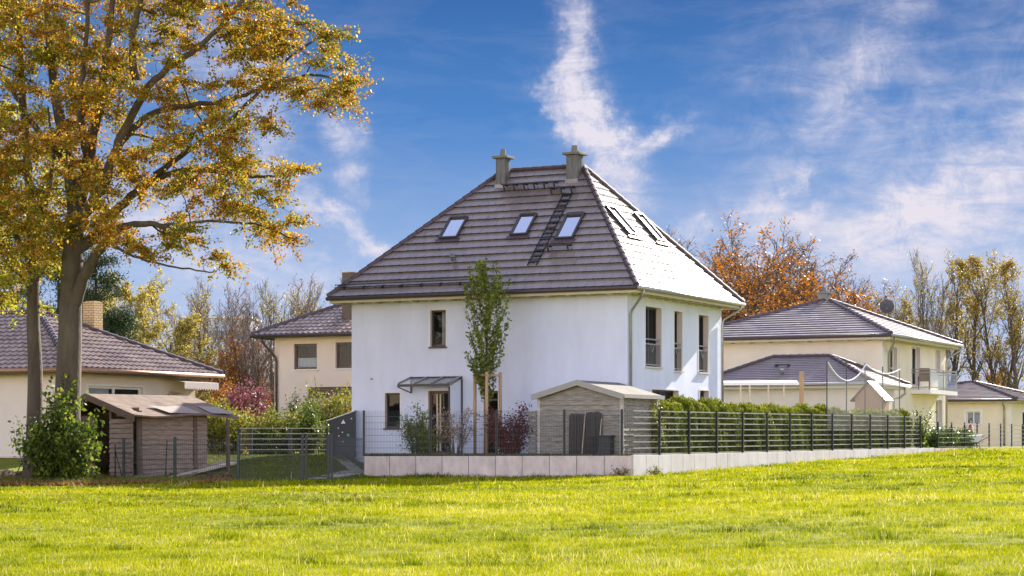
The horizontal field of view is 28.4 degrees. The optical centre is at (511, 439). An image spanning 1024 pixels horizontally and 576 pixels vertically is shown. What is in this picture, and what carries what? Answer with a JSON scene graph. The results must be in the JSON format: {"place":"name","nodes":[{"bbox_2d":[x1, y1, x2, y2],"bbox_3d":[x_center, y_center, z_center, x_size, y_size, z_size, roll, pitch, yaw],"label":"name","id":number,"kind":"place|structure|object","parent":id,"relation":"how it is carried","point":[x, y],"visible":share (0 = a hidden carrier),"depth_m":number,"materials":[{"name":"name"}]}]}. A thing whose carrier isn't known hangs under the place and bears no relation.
{"place":"outdoors","nodes":[
{"label":"outdoors","id":0,"kind":"place"},
{"bbox_2d":[0,446,1023,575],"bbox_3d":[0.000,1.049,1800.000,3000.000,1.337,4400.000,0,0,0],"label":"ground","id":1,"kind":"structure","parent":0,"point":[7,463],"depth_m":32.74,"materials":[{"name":"green plant"}]},
{"bbox_2d":[5,412,47,479],"bbox_3d":[-14.155,0.220,59.352,1.376,2.108,1.068,0,0,0],"label":"leafy shrub","id":2,"kind":"object","parent":1,"relation":"on","point":[24,443],"visible":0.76,"depth_m":59.33,"materials":[{"name":"green plant"}]},
{"bbox_2d":[0,228,58,330],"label":"pine tree","id":3,"kind":"object","parent":1,"relation":"on","point":[21,291],"visible":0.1,"depth_m":97.99,"materials":[{"name":"green plant"}]},
{"bbox_2d":[0,0,91,476],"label":"beech tree","id":4,"kind":"object","parent":1,"relation":"on","point":[29,281],"visible":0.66,"depth_m":60.97,"materials":[{"name":"orange plant"}]},
{"bbox_2d":[23,411,74,479],"bbox_3d":[-13.498,0.281,59.165,1.910,2.414,1.429,0,0,31],"label":"leafy shrub","id":5,"kind":"object","parent":1,"relation":"on","point":[47,465],"visible":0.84,"depth_m":58.96,"materials":[{"name":"green plant"}]},
{"bbox_2d":[31,372,105,476],"bbox_3d":[-12.954,-0.351,59.432,2.132,3.260,2.100,0,0,0],"label":"leafy shrub","id":6,"kind":"object","parent":1,"relation":"on","point":[64,409],"visible":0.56,"depth_m":59.20,"materials":[{"name":"green plant"}]},
{"bbox_2d":[39,239,102,321],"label":"pine tree","id":7,"kind":"object","parent":1,"relation":"on","point":[58,281],"visible":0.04,"depth_m":103.78,"materials":[{"name":"green plant"}]},
{"bbox_2d":[40,415,106,480],"bbox_3d":[-12.690,0.369,58.829,1.773,2.156,1.640,0,0,0],"label":"leafy shrub","id":8,"kind":"object","parent":1,"relation":"on","point":[78,463],"visible":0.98,"depth_m":58.66,"materials":[{"name":"green plant"}]},
{"bbox_2d":[55,250,144,340],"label":"pine tree","id":9,"kind":"object","parent":1,"relation":"on","point":[96,294],"visible":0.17,"depth_m":99.77,"materials":[{"name":"green plant"}]},
{"bbox_2d":[0,474,209,483],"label":"rough grass","id":10,"kind":"structure","parent":1,"relation":"on","point":[20,478],"depth_m":58.50,"materials":[{"name":"green plant"}]},
{"bbox_2d":[0,301,224,457],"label":"old bungalow","id":11,"kind":"object","parent":1,"relation":"on","point":[112,363],"visible":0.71,"depth_m":71.49,"materials":[{"name":"paint"}]},
{"bbox_2d":[87,384,143,394],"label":"window","id":12,"kind":"structure","parent":11,"relation":"in","point":[92,388],"depth_m":71.00,"materials":[{"name":"glass"}]},
{"bbox_2d":[82,302,145,343],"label":"pine tree","id":13,"kind":"object","parent":1,"relation":"on","point":[118,320],"visible":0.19,"depth_m":95.63,"materials":[{"name":"green plant"}]},
{"bbox_2d":[43,393,238,476],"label":"old shed","id":14,"kind":"structure","parent":1,"relation":"on","point":[137,419],"depth_m":63.04,"materials":[{"name":"brown wood"}]},
{"bbox_2d":[109,419,132,476],"bbox_3d":[-12.023,0.260,62.294,1.158,1.780,0.097,0,0,43],"label":"door","id":15,"kind":"structure","parent":14,"relation":"in","point":[119,428],"depth_m":62.30,"materials":[{"name":"brown wood"}]},
{"bbox_2d":[104,268,179,354],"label":"yellow tree","id":16,"kind":"object","parent":1,"relation":"on","point":[142,297],"visible":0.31,"depth_m":111.34,"materials":[{"name":"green plant"}]},
{"bbox_2d":[130,308,217,396],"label":"yellow tree","id":17,"kind":"object","parent":1,"relation":"on","point":[188,330],"visible":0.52,"depth_m":104.35,"materials":[{"name":"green plant"}]},
{"bbox_2d":[147,281,222,401],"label":"tree","id":18,"kind":"object","parent":1,"relation":"on","point":[174,315],"visible":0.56,"depth_m":105.13,"materials":[{"name":"brown plant"}]},
{"bbox_2d":[0,0,383,475],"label":"beech tree","id":19,"kind":"object","parent":1,"relation":"on","point":[96,96],"visible":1,"depth_m":58.82,"materials":[{"name":"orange plant"}]},
{"bbox_2d":[0,472,405,506],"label":"fallen leaves","id":20,"kind":"object","parent":1,"relation":"on","point":[79,483],"visible":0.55,"depth_m":57.15,"materials":[{"name":"brown plant"}]},
{"bbox_2d":[122,435,300,479],"bbox_3d":[-9.069,0.615,60.333,5.653,1.513,0.586,0,0,13],"label":"fence","id":21,"kind":"object","parent":1,"relation":"on","point":[175,458],"visible":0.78,"depth_m":60.14,"materials":[{"name":"metal"}]},
{"bbox_2d":[178,316,261,394],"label":"apartment block","id":22,"kind":"structure","parent":1,"relation":"on","point":[212,323],"depth_m":330.00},
{"bbox_2d":[182,273,263,406],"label":"bare tree","id":23,"kind":"object","parent":1,"relation":"on","point":[234,315],"visible":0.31,"depth_m":111.85,"materials":[{"name":"brown plant"}]},
{"bbox_2d":[204,391,250,453],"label":"garden shrub","id":24,"kind":"object","parent":1,"relation":"on","point":[218,432],"visible":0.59,"depth_m":73.39,"materials":[{"name":"green plant"}]},
{"bbox_2d":[90,452,366,481],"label":"lawn grass","id":25,"kind":"structure","parent":1,"relation":"on","point":[286,471],"depth_m":65.33,"materials":[{"name":"green plant"}]},
{"bbox_2d":[213,402,260,453],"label":"garden shrub","id":26,"kind":"object","parent":1,"relation":"on","point":[233,451],"visible":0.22,"depth_m":74.41,"materials":[{"name":"green plant"}]},
{"bbox_2d":[201,318,274,413],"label":"autumn tree","id":27,"kind":"object","parent":1,"relation":"on","point":[228,367],"visible":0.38,"depth_m":99.88,"materials":[{"name":"red plant"}]},
{"bbox_2d":[210,288,274,408],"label":"bare tree","id":28,"kind":"object","parent":1,"relation":"on","point":[254,360],"visible":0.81,"depth_m":99.69,"materials":[{"name":"brown plant"}]},
{"bbox_2d":[219,369,274,439],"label":"garden shrub","id":29,"kind":"object","parent":1,"relation":"on","point":[233,400],"visible":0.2,"depth_m":81.89,"materials":[{"name":"red plant"}]},
{"bbox_2d":[231,403,285,453],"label":"garden shrub","id":30,"kind":"object","parent":1,"relation":"on","point":[264,424],"visible":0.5,"depth_m":73.31,"materials":[{"name":"green plant"}]},
{"bbox_2d":[243,424,287,454],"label":"garden shrub","id":31,"kind":"object","parent":1,"relation":"on","point":[275,440],"visible":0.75,"depth_m":72.75,"materials":[{"name":"green plant"}]},
{"bbox_2d":[238,427,327,454],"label":"railing fence","id":32,"kind":"object","parent":1,"relation":"on","point":[251,444],"visible":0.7,"depth_m":71.43,"materials":[{"name":"grey metal"}]},
{"bbox_2d":[264,402,309,453],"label":"garden shrub","id":33,"kind":"object","parent":1,"relation":"on","point":[289,418],"visible":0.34,"depth_m":74.02,"materials":[{"name":"green plant"}]},
{"bbox_2d":[250,279,326,416],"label":"bare tree","id":34,"kind":"object","parent":1,"relation":"on","point":[269,316],"visible":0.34,"depth_m":117.32,"materials":[{"name":"brown plant"}]},
{"bbox_2d":[265,283,325,362],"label":"bare tree","id":35,"kind":"object","parent":1,"relation":"on","point":[318,293],"visible":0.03,"depth_m":129.59,"materials":[{"name":"brown plant"}]},
{"bbox_2d":[250,272,356,425],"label":"peach house","id":36,"kind":"structure","parent":1,"relation":"on","point":[314,342],"depth_m":92.61,"materials":[{"name":"paint"}]},
{"bbox_2d":[292,343,317,370],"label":"window","id":37,"kind":"structure","parent":36,"relation":"in","point":[305,355],"depth_m":92.89,"materials":[{"name":"grey glass"}]},
{"bbox_2d":[308,387,351,397],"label":"window","id":38,"kind":"structure","parent":36,"relation":"in","point":[322,389],"depth_m":93.01,"materials":[{"name":"paint"}]},
{"bbox_2d":[334,342,351,369],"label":"window","id":39,"kind":"structure","parent":36,"relation":"in","point":[343,350],"depth_m":92.53,"materials":[{"name":"glass"}]},
{"bbox_2d":[267,273,341,364],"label":"bare tree","id":40,"kind":"object","parent":1,"relation":"on","point":[301,302],"visible":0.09,"depth_m":120.56,"materials":[{"name":"brown plant"}]},
{"bbox_2d":[283,397,328,453],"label":"garden shrub","id":41,"kind":"object","parent":1,"relation":"on","point":[310,423],"visible":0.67,"depth_m":72.91,"materials":[{"name":"green plant"}]},
{"bbox_2d":[299,368,351,452],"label":"garden shrub","id":42,"kind":"object","parent":1,"relation":"on","point":[334,402],"visible":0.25,"depth_m":75.63,"materials":[{"name":"green plant"}]},
{"bbox_2d":[301,434,364,480],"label":"garden gate","id":43,"kind":"structure","parent":1,"relation":"on","point":[330,446],"depth_m":60.00,"materials":[{"name":"metal"}]},
{"bbox_2d":[327,410,355,457],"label":"tool cabinet","id":44,"kind":"object","parent":1,"relation":"on","point":[343,426],"visible":0.82,"depth_m":70.20,"materials":[{"name":"metal"}]},
{"bbox_2d":[364,456,631,476],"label":"retaining wall","id":45,"kind":"structure","parent":1,"relation":"on","point":[520,466],"depth_m":63.24,"materials":[{"name":"concrete"}]},
{"bbox_2d":[363,409,630,455],"bbox_3d":[-0.548,-0.200,63.339,8.796,1.460,0.088,0,0,17],"label":"fence","id":46,"kind":"object","parent":45,"relation":"on","point":[496,422],"visible":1,"depth_m":63.30,"materials":[{"name":"metal"}]},
{"bbox_2d":[666,224,867,309],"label":"autumn tree","id":47,"kind":"object","parent":1,"relation":"on","point":[747,256],"visible":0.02,"depth_m":142.36,"materials":[{"name":"brown plant"}]},
{"bbox_2d":[689,209,848,321],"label":"autumn tree","id":48,"kind":"object","parent":1,"relation":"on","point":[731,237],"visible":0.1,"depth_m":136.05,"materials":[{"name":"orange plant"}]},
{"bbox_2d":[630,448,934,475],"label":"retaining wall","id":49,"kind":"structure","parent":1,"relation":"on","point":[667,463],"depth_m":69.72,"materials":[{"name":"concrete"}]},
{"bbox_2d":[633,409,920,454],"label":"railing fence","id":50,"kind":"object","parent":49,"relation":"on","point":[737,429],"visible":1,"depth_m":72.44,"materials":[{"name":"metal"}]},
{"bbox_2d":[741,281,831,315],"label":"autumn tree","id":51,"kind":"object","parent":1,"relation":"on","point":[747,301],"visible":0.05,"depth_m":121.66,"materials":[{"name":"orange plant"}]},
{"bbox_2d":[700,216,879,321],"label":"autumn tree","id":52,"kind":"object","parent":1,"relation":"on","point":[806,287],"visible":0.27,"depth_m":130.10,"materials":[{"name":"orange plant"}]},
{"bbox_2d":[735,242,874,319],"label":"autumn tree","id":53,"kind":"object","parent":1,"relation":"on","point":[814,270],"visible":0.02,"depth_m":146.74,"materials":[{"name":"brown plant"}]},
{"bbox_2d":[746,231,908,323],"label":"autumn tree","id":54,"kind":"object","parent":1,"relation":"on","point":[836,279],"visible":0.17,"depth_m":136.22,"materials":[{"name":"brown plant"}]},
{"bbox_2d":[724,287,963,446],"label":"cream house","id":55,"kind":"structure","parent":1,"relation":"on","point":[825,323],"depth_m":100.53,"materials":[{"name":"paint"}]},
{"bbox_2d":[911,345,920,385],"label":"balcony door","id":56,"kind":"structure","parent":55,"relation":"in","point":[915,350],"depth_m":102.80,"materials":[{"name":"white paint"}]},
{"bbox_2d":[868,278,914,322],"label":"slender tree","id":57,"kind":"object","parent":1,"relation":"on","point":[905,300],"visible":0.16,"depth_m":150.17,"materials":[{"name":"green plant"}]},
{"bbox_2d":[912,423,949,447],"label":"garden shrub","id":58,"kind":"object","parent":1,"relation":"on","point":[932,442],"visible":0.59,"depth_m":93.32,"materials":[{"name":"green plant"}]},
{"bbox_2d":[904,246,967,381],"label":"bare tree","id":59,"kind":"object","parent":1,"relation":"on","point":[921,309],"visible":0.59,"depth_m":138.62,"materials":[{"name":"brown plant"}]},
{"bbox_2d":[927,421,959,447],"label":"garden shrub","id":60,"kind":"object","parent":1,"relation":"on","point":[948,445],"visible":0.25,"depth_m":95.09,"materials":[{"name":"green plant"}]},
{"bbox_2d":[933,249,976,382],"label":"slender tree","id":61,"kind":"object","parent":1,"relation":"on","point":[959,264],"visible":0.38,"depth_m":144.29,"materials":[{"name":"green plant"}]},
{"bbox_2d":[935,447,994,451],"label":"kerb wall","id":62,"kind":"structure","parent":1,"relation":"on","point":[940,449],"depth_m":93.09,"materials":[{"name":"concrete"}]},
{"bbox_2d":[937,422,1022,447],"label":"railing fence","id":63,"kind":"object","parent":62,"relation":"on","point":[976,433],"visible":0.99,"depth_m":98.23,"materials":[{"name":"grey metal"}]},
{"bbox_2d":[948,245,1003,382],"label":"slender tree","id":64,"kind":"object","parent":1,"relation":"on","point":[972,265],"visible":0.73,"depth_m":140.45,"materials":[{"name":"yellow plant"}]},
{"bbox_2d":[948,380,1023,445],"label":"yellow bungalow","id":65,"kind":"object","parent":1,"relation":"on","point":[984,404],"visible":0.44,"depth_m":121.05,"materials":[{"name":"paint"}]},
{"bbox_2d":[960,252,1023,390],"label":"slender tree","id":66,"kind":"object","parent":1,"relation":"on","point":[992,374],"visible":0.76,"depth_m":138.00,"materials":[{"name":"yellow plant"}]},
{"bbox_2d":[983,252,1023,389],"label":"slender tree","id":67,"kind":"object","parent":1,"relation":"on","point":[1013,312],"visible":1,"depth_m":135.88,"materials":[{"name":"yellow plant"}]},
{"bbox_2d":[0,0,1023,389],"label":"sky","id":68,"kind":"structure","parent":0,"point":[885,129],"materials":[{"name":"blue"}]},
{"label":"garden terrace","id":69,"kind":"structure","parent":0,"visible":0},
{"bbox_2d":[391,400,432,452],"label":"green shrub","id":70,"kind":"object","parent":69,"relation":"on","point":[421,423],"visible":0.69,"depth_m":65.87,"materials":[{"name":"green plant"}]},
{"bbox_2d":[414,426,443,453],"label":"green shrub","id":71,"kind":"object","parent":69,"relation":"on","point":[425,447],"visible":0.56,"depth_m":65.22,"materials":[{"name":"green plant"}]},
{"bbox_2d":[427,401,478,453],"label":"pale shrub","id":72,"kind":"object","parent":69,"relation":"on","point":[449,435],"visible":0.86,"depth_m":65.54,"materials":[{"name":"grey plant"}]},
{"bbox_2d":[473,372,501,453],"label":"tree stakes","id":73,"kind":"object","parent":69,"relation":"on","point":[499,375],"visible":0.71,"depth_m":66.10,"materials":[{"name":"brown wood"}]},
{"bbox_2d":[461,255,514,453],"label":"columnar tree","id":74,"kind":"object","parent":69,"relation":"on","point":[484,360],"visible":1,"depth_m":65.91,"materials":[{"name":"green plant"}]},
{"bbox_2d":[365,453,631,455],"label":"terrace grass","id":75,"kind":"structure","parent":69,"relation":"on","point":[426,454],"depth_m":63.75,"materials":[{"name":"green plant"}]},
{"bbox_2d":[478,401,535,453],"bbox_3d":[-0.105,-0.284,64.863,2.034,2.088,1.758,0,0,0],"label":"red shrub","id":76,"kind":"object","parent":69,"relation":"on","point":[502,441],"visible":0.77,"depth_m":64.86,"materials":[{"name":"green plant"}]},
{"bbox_2d":[528,411,536,453],"bbox_3d":[0.781,-0.195,64.704,0.560,1.450,0.072,0,0,27],"label":"slat screen","id":77,"kind":"object","parent":69,"relation":"on","point":[533,432],"visible":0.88,"depth_m":64.71,"materials":[{"name":"grey wood"}]},
{"bbox_2d":[325,145,745,462],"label":"house","id":78,"kind":"structure","parent":69,"relation":"on","point":[612,284],"depth_m":69.39,"materials":[{"name":"paint"}]},
{"bbox_2d":[383,391,401,429],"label":"window","id":79,"kind":"structure","parent":78,"relation":"in","point":[392,400],"depth_m":70.33,"materials":[{"name":"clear glass"}]},
{"bbox_2d":[428,308,447,348],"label":"window","id":80,"kind":"structure","parent":78,"relation":"in","point":[437,317],"depth_m":69.46,"materials":[{"name":"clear glass"}]},
{"bbox_2d":[426,389,452,452],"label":"front door","id":81,"kind":"structure","parent":78,"relation":"in","point":[434,397],"depth_m":69.52,"materials":[{"name":"clear glass"}]},
{"bbox_2d":[482,389,498,453],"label":"terrace door","id":82,"kind":"structure","parent":78,"relation":"in","point":[495,401],"depth_m":69.07,"materials":[{"name":"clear glass"}]},
{"bbox_2d":[645,305,663,368],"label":"window","id":83,"kind":"structure","parent":78,"relation":"in","point":[653,314],"depth_m":68.50,"materials":[{"name":"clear glass"}]},
{"bbox_2d":[674,309,683,372],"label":"window","id":84,"kind":"structure","parent":78,"relation":"in","point":[678,314],"depth_m":70.12,"materials":[{"name":"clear glass"}]},
{"bbox_2d":[698,313,709,373],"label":"window","id":85,"kind":"structure","parent":78,"relation":"in","point":[703,319],"depth_m":72.26,"materials":[{"name":"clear glass"}]},
{"bbox_2d":[569,413,584,454],"bbox_3d":[2.026,-0.143,63.359,0.572,1.349,0.103,0,0,27],"label":"reed screen","id":86,"kind":"object","parent":69,"relation":"on","point":[573,442],"visible":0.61,"depth_m":63.36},
{"bbox_2d":[585,412,601,453],"bbox_3d":[2.538,-0.165,63.095,0.576,1.392,0.098,0,0,27],"label":"reed screen","id":87,"kind":"object","parent":69,"relation":"on","point":[590,432],"visible":0.6,"depth_m":63.09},
{"bbox_2d":[531,380,664,454],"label":"garden shed","id":88,"kind":"structure","parent":69,"relation":"on","point":[582,397],"depth_m":63.58,"materials":[{"name":"grey wood"}]},
{"bbox_2d":[597,435,614,455],"bbox_3d":[2.915,0.199,62.720,0.431,0.663,0.380,0,0,27],"label":"storage box","id":89,"kind":"object","parent":69,"relation":"on","point":[608,444],"visible":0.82,"depth_m":62.58,"materials":[{"name":"grey plastic"}]},
{"bbox_2d":[647,400,670,454],"bbox_3d":[4.511,-0.408,64.812,1.036,2.031,1.001,0,0,43],"label":"thuja","id":90,"kind":"object","parent":69,"relation":"on","point":[654,444],"visible":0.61,"depth_m":64.72,"materials":[{"name":"green plant"}]},
{"bbox_2d":[653,399,670,454],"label":"thuja","id":91,"kind":"object","parent":69,"relation":"on","point":[664,415],"visible":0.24,"depth_m":65.29,"materials":[{"name":"green plant"}]},
{"bbox_2d":[660,399,680,452],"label":"thuja","id":92,"kind":"object","parent":69,"relation":"on","point":[672,407],"visible":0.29,"depth_m":65.94,"materials":[{"name":"green plant"}]},
{"bbox_2d":[665,399,687,454],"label":"thuja","id":93,"kind":"object","parent":69,"relation":"on","point":[679,406],"visible":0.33,"depth_m":66.55,"materials":[{"name":"green plant"}]},
{"bbox_2d":[667,395,697,453],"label":"thuja","id":94,"kind":"object","parent":69,"relation":"on","point":[687,402],"visible":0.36,"depth_m":67.26,"materials":[{"name":"green plant"}]},
{"bbox_2d":[677,397,706,453],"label":"thuja","id":95,"kind":"object","parent":69,"relation":"on","point":[697,407],"visible":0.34,"depth_m":67.93,"materials":[{"name":"green plant"}]},
{"bbox_2d":[690,401,714,453],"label":"thuja","id":96,"kind":"object","parent":69,"relation":"on","point":[710,432],"visible":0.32,"depth_m":68.58,"materials":[{"name":"green plant"}]},
{"bbox_2d":[694,397,720,453],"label":"thuja","id":97,"kind":"object","parent":69,"relation":"on","point":[712,405],"visible":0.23,"depth_m":69.23,"materials":[{"name":"green plant"}]},
{"bbox_2d":[703,397,730,453],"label":"thuja","id":98,"kind":"object","parent":69,"relation":"on","point":[722,408],"visible":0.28,"depth_m":69.98,"materials":[{"name":"green plant"}]},
{"bbox_2d":[719,404,737,452],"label":"thuja","id":99,"kind":"object","parent":69,"relation":"on","point":[732,421],"visible":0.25,"depth_m":70.59,"materials":[{"name":"green plant"}]},
{"bbox_2d":[736,401,761,450],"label":"thuja","id":100,"kind":"object","parent":69,"relation":"on","point":[748,408],"visible":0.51,"depth_m":72.53,"materials":[{"name":"green plant"}]},
{"bbox_2d":[744,403,769,450],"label":"thuja","id":101,"kind":"object","parent":69,"relation":"on","point":[763,416],"visible":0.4,"depth_m":73.22,"materials":[{"name":"green plant"}]},
{"bbox_2d":[724,380,798,404],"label":"patio frame","id":102,"kind":"object","parent":69,"relation":"on","point":[776,382],"visible":0.45,"depth_m":80.02,"materials":[{"name":"white paint"}]},
{"bbox_2d":[758,402,782,451],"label":"thuja","id":103,"kind":"object","parent":69,"relation":"on","point":[771,408],"visible":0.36,"depth_m":74.66,"materials":[{"name":"green plant"}]},
{"bbox_2d":[794,402,817,450],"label":"thuja","id":104,"kind":"object","parent":69,"relation":"on","point":[803,406],"visible":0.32,"depth_m":78.04,"materials":[{"name":"green plant"}]},
{"bbox_2d":[724,353,910,410],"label":"garage","id":105,"kind":"structure","parent":69,"relation":"on","point":[812,367],"depth_m":92.70,"materials":[{"name":"beige paint"}]},
{"bbox_2d":[813,403,835,448],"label":"thuja","id":106,"kind":"object","parent":69,"relation":"on","point":[822,407],"visible":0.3,"depth_m":80.07,"materials":[{"name":"green plant"}]},
{"bbox_2d":[826,361,900,448],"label":"ball net","id":107,"kind":"object","parent":69,"relation":"on","point":[864,367],"visible":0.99,"depth_m":83.28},
{"bbox_2d":[850,381,893,410],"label":"play house","id":108,"kind":"structure","parent":69,"relation":"on","point":[873,394],"depth_m":88.03,"materials":[{"name":"brown wood"}]},
{"bbox_2d":[910,406,939,449],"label":"rose bush","id":109,"kind":"object","parent":69,"relation":"on","point":[923,434],"visible":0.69,"depth_m":90.80,"materials":[{"name":"green plant"}]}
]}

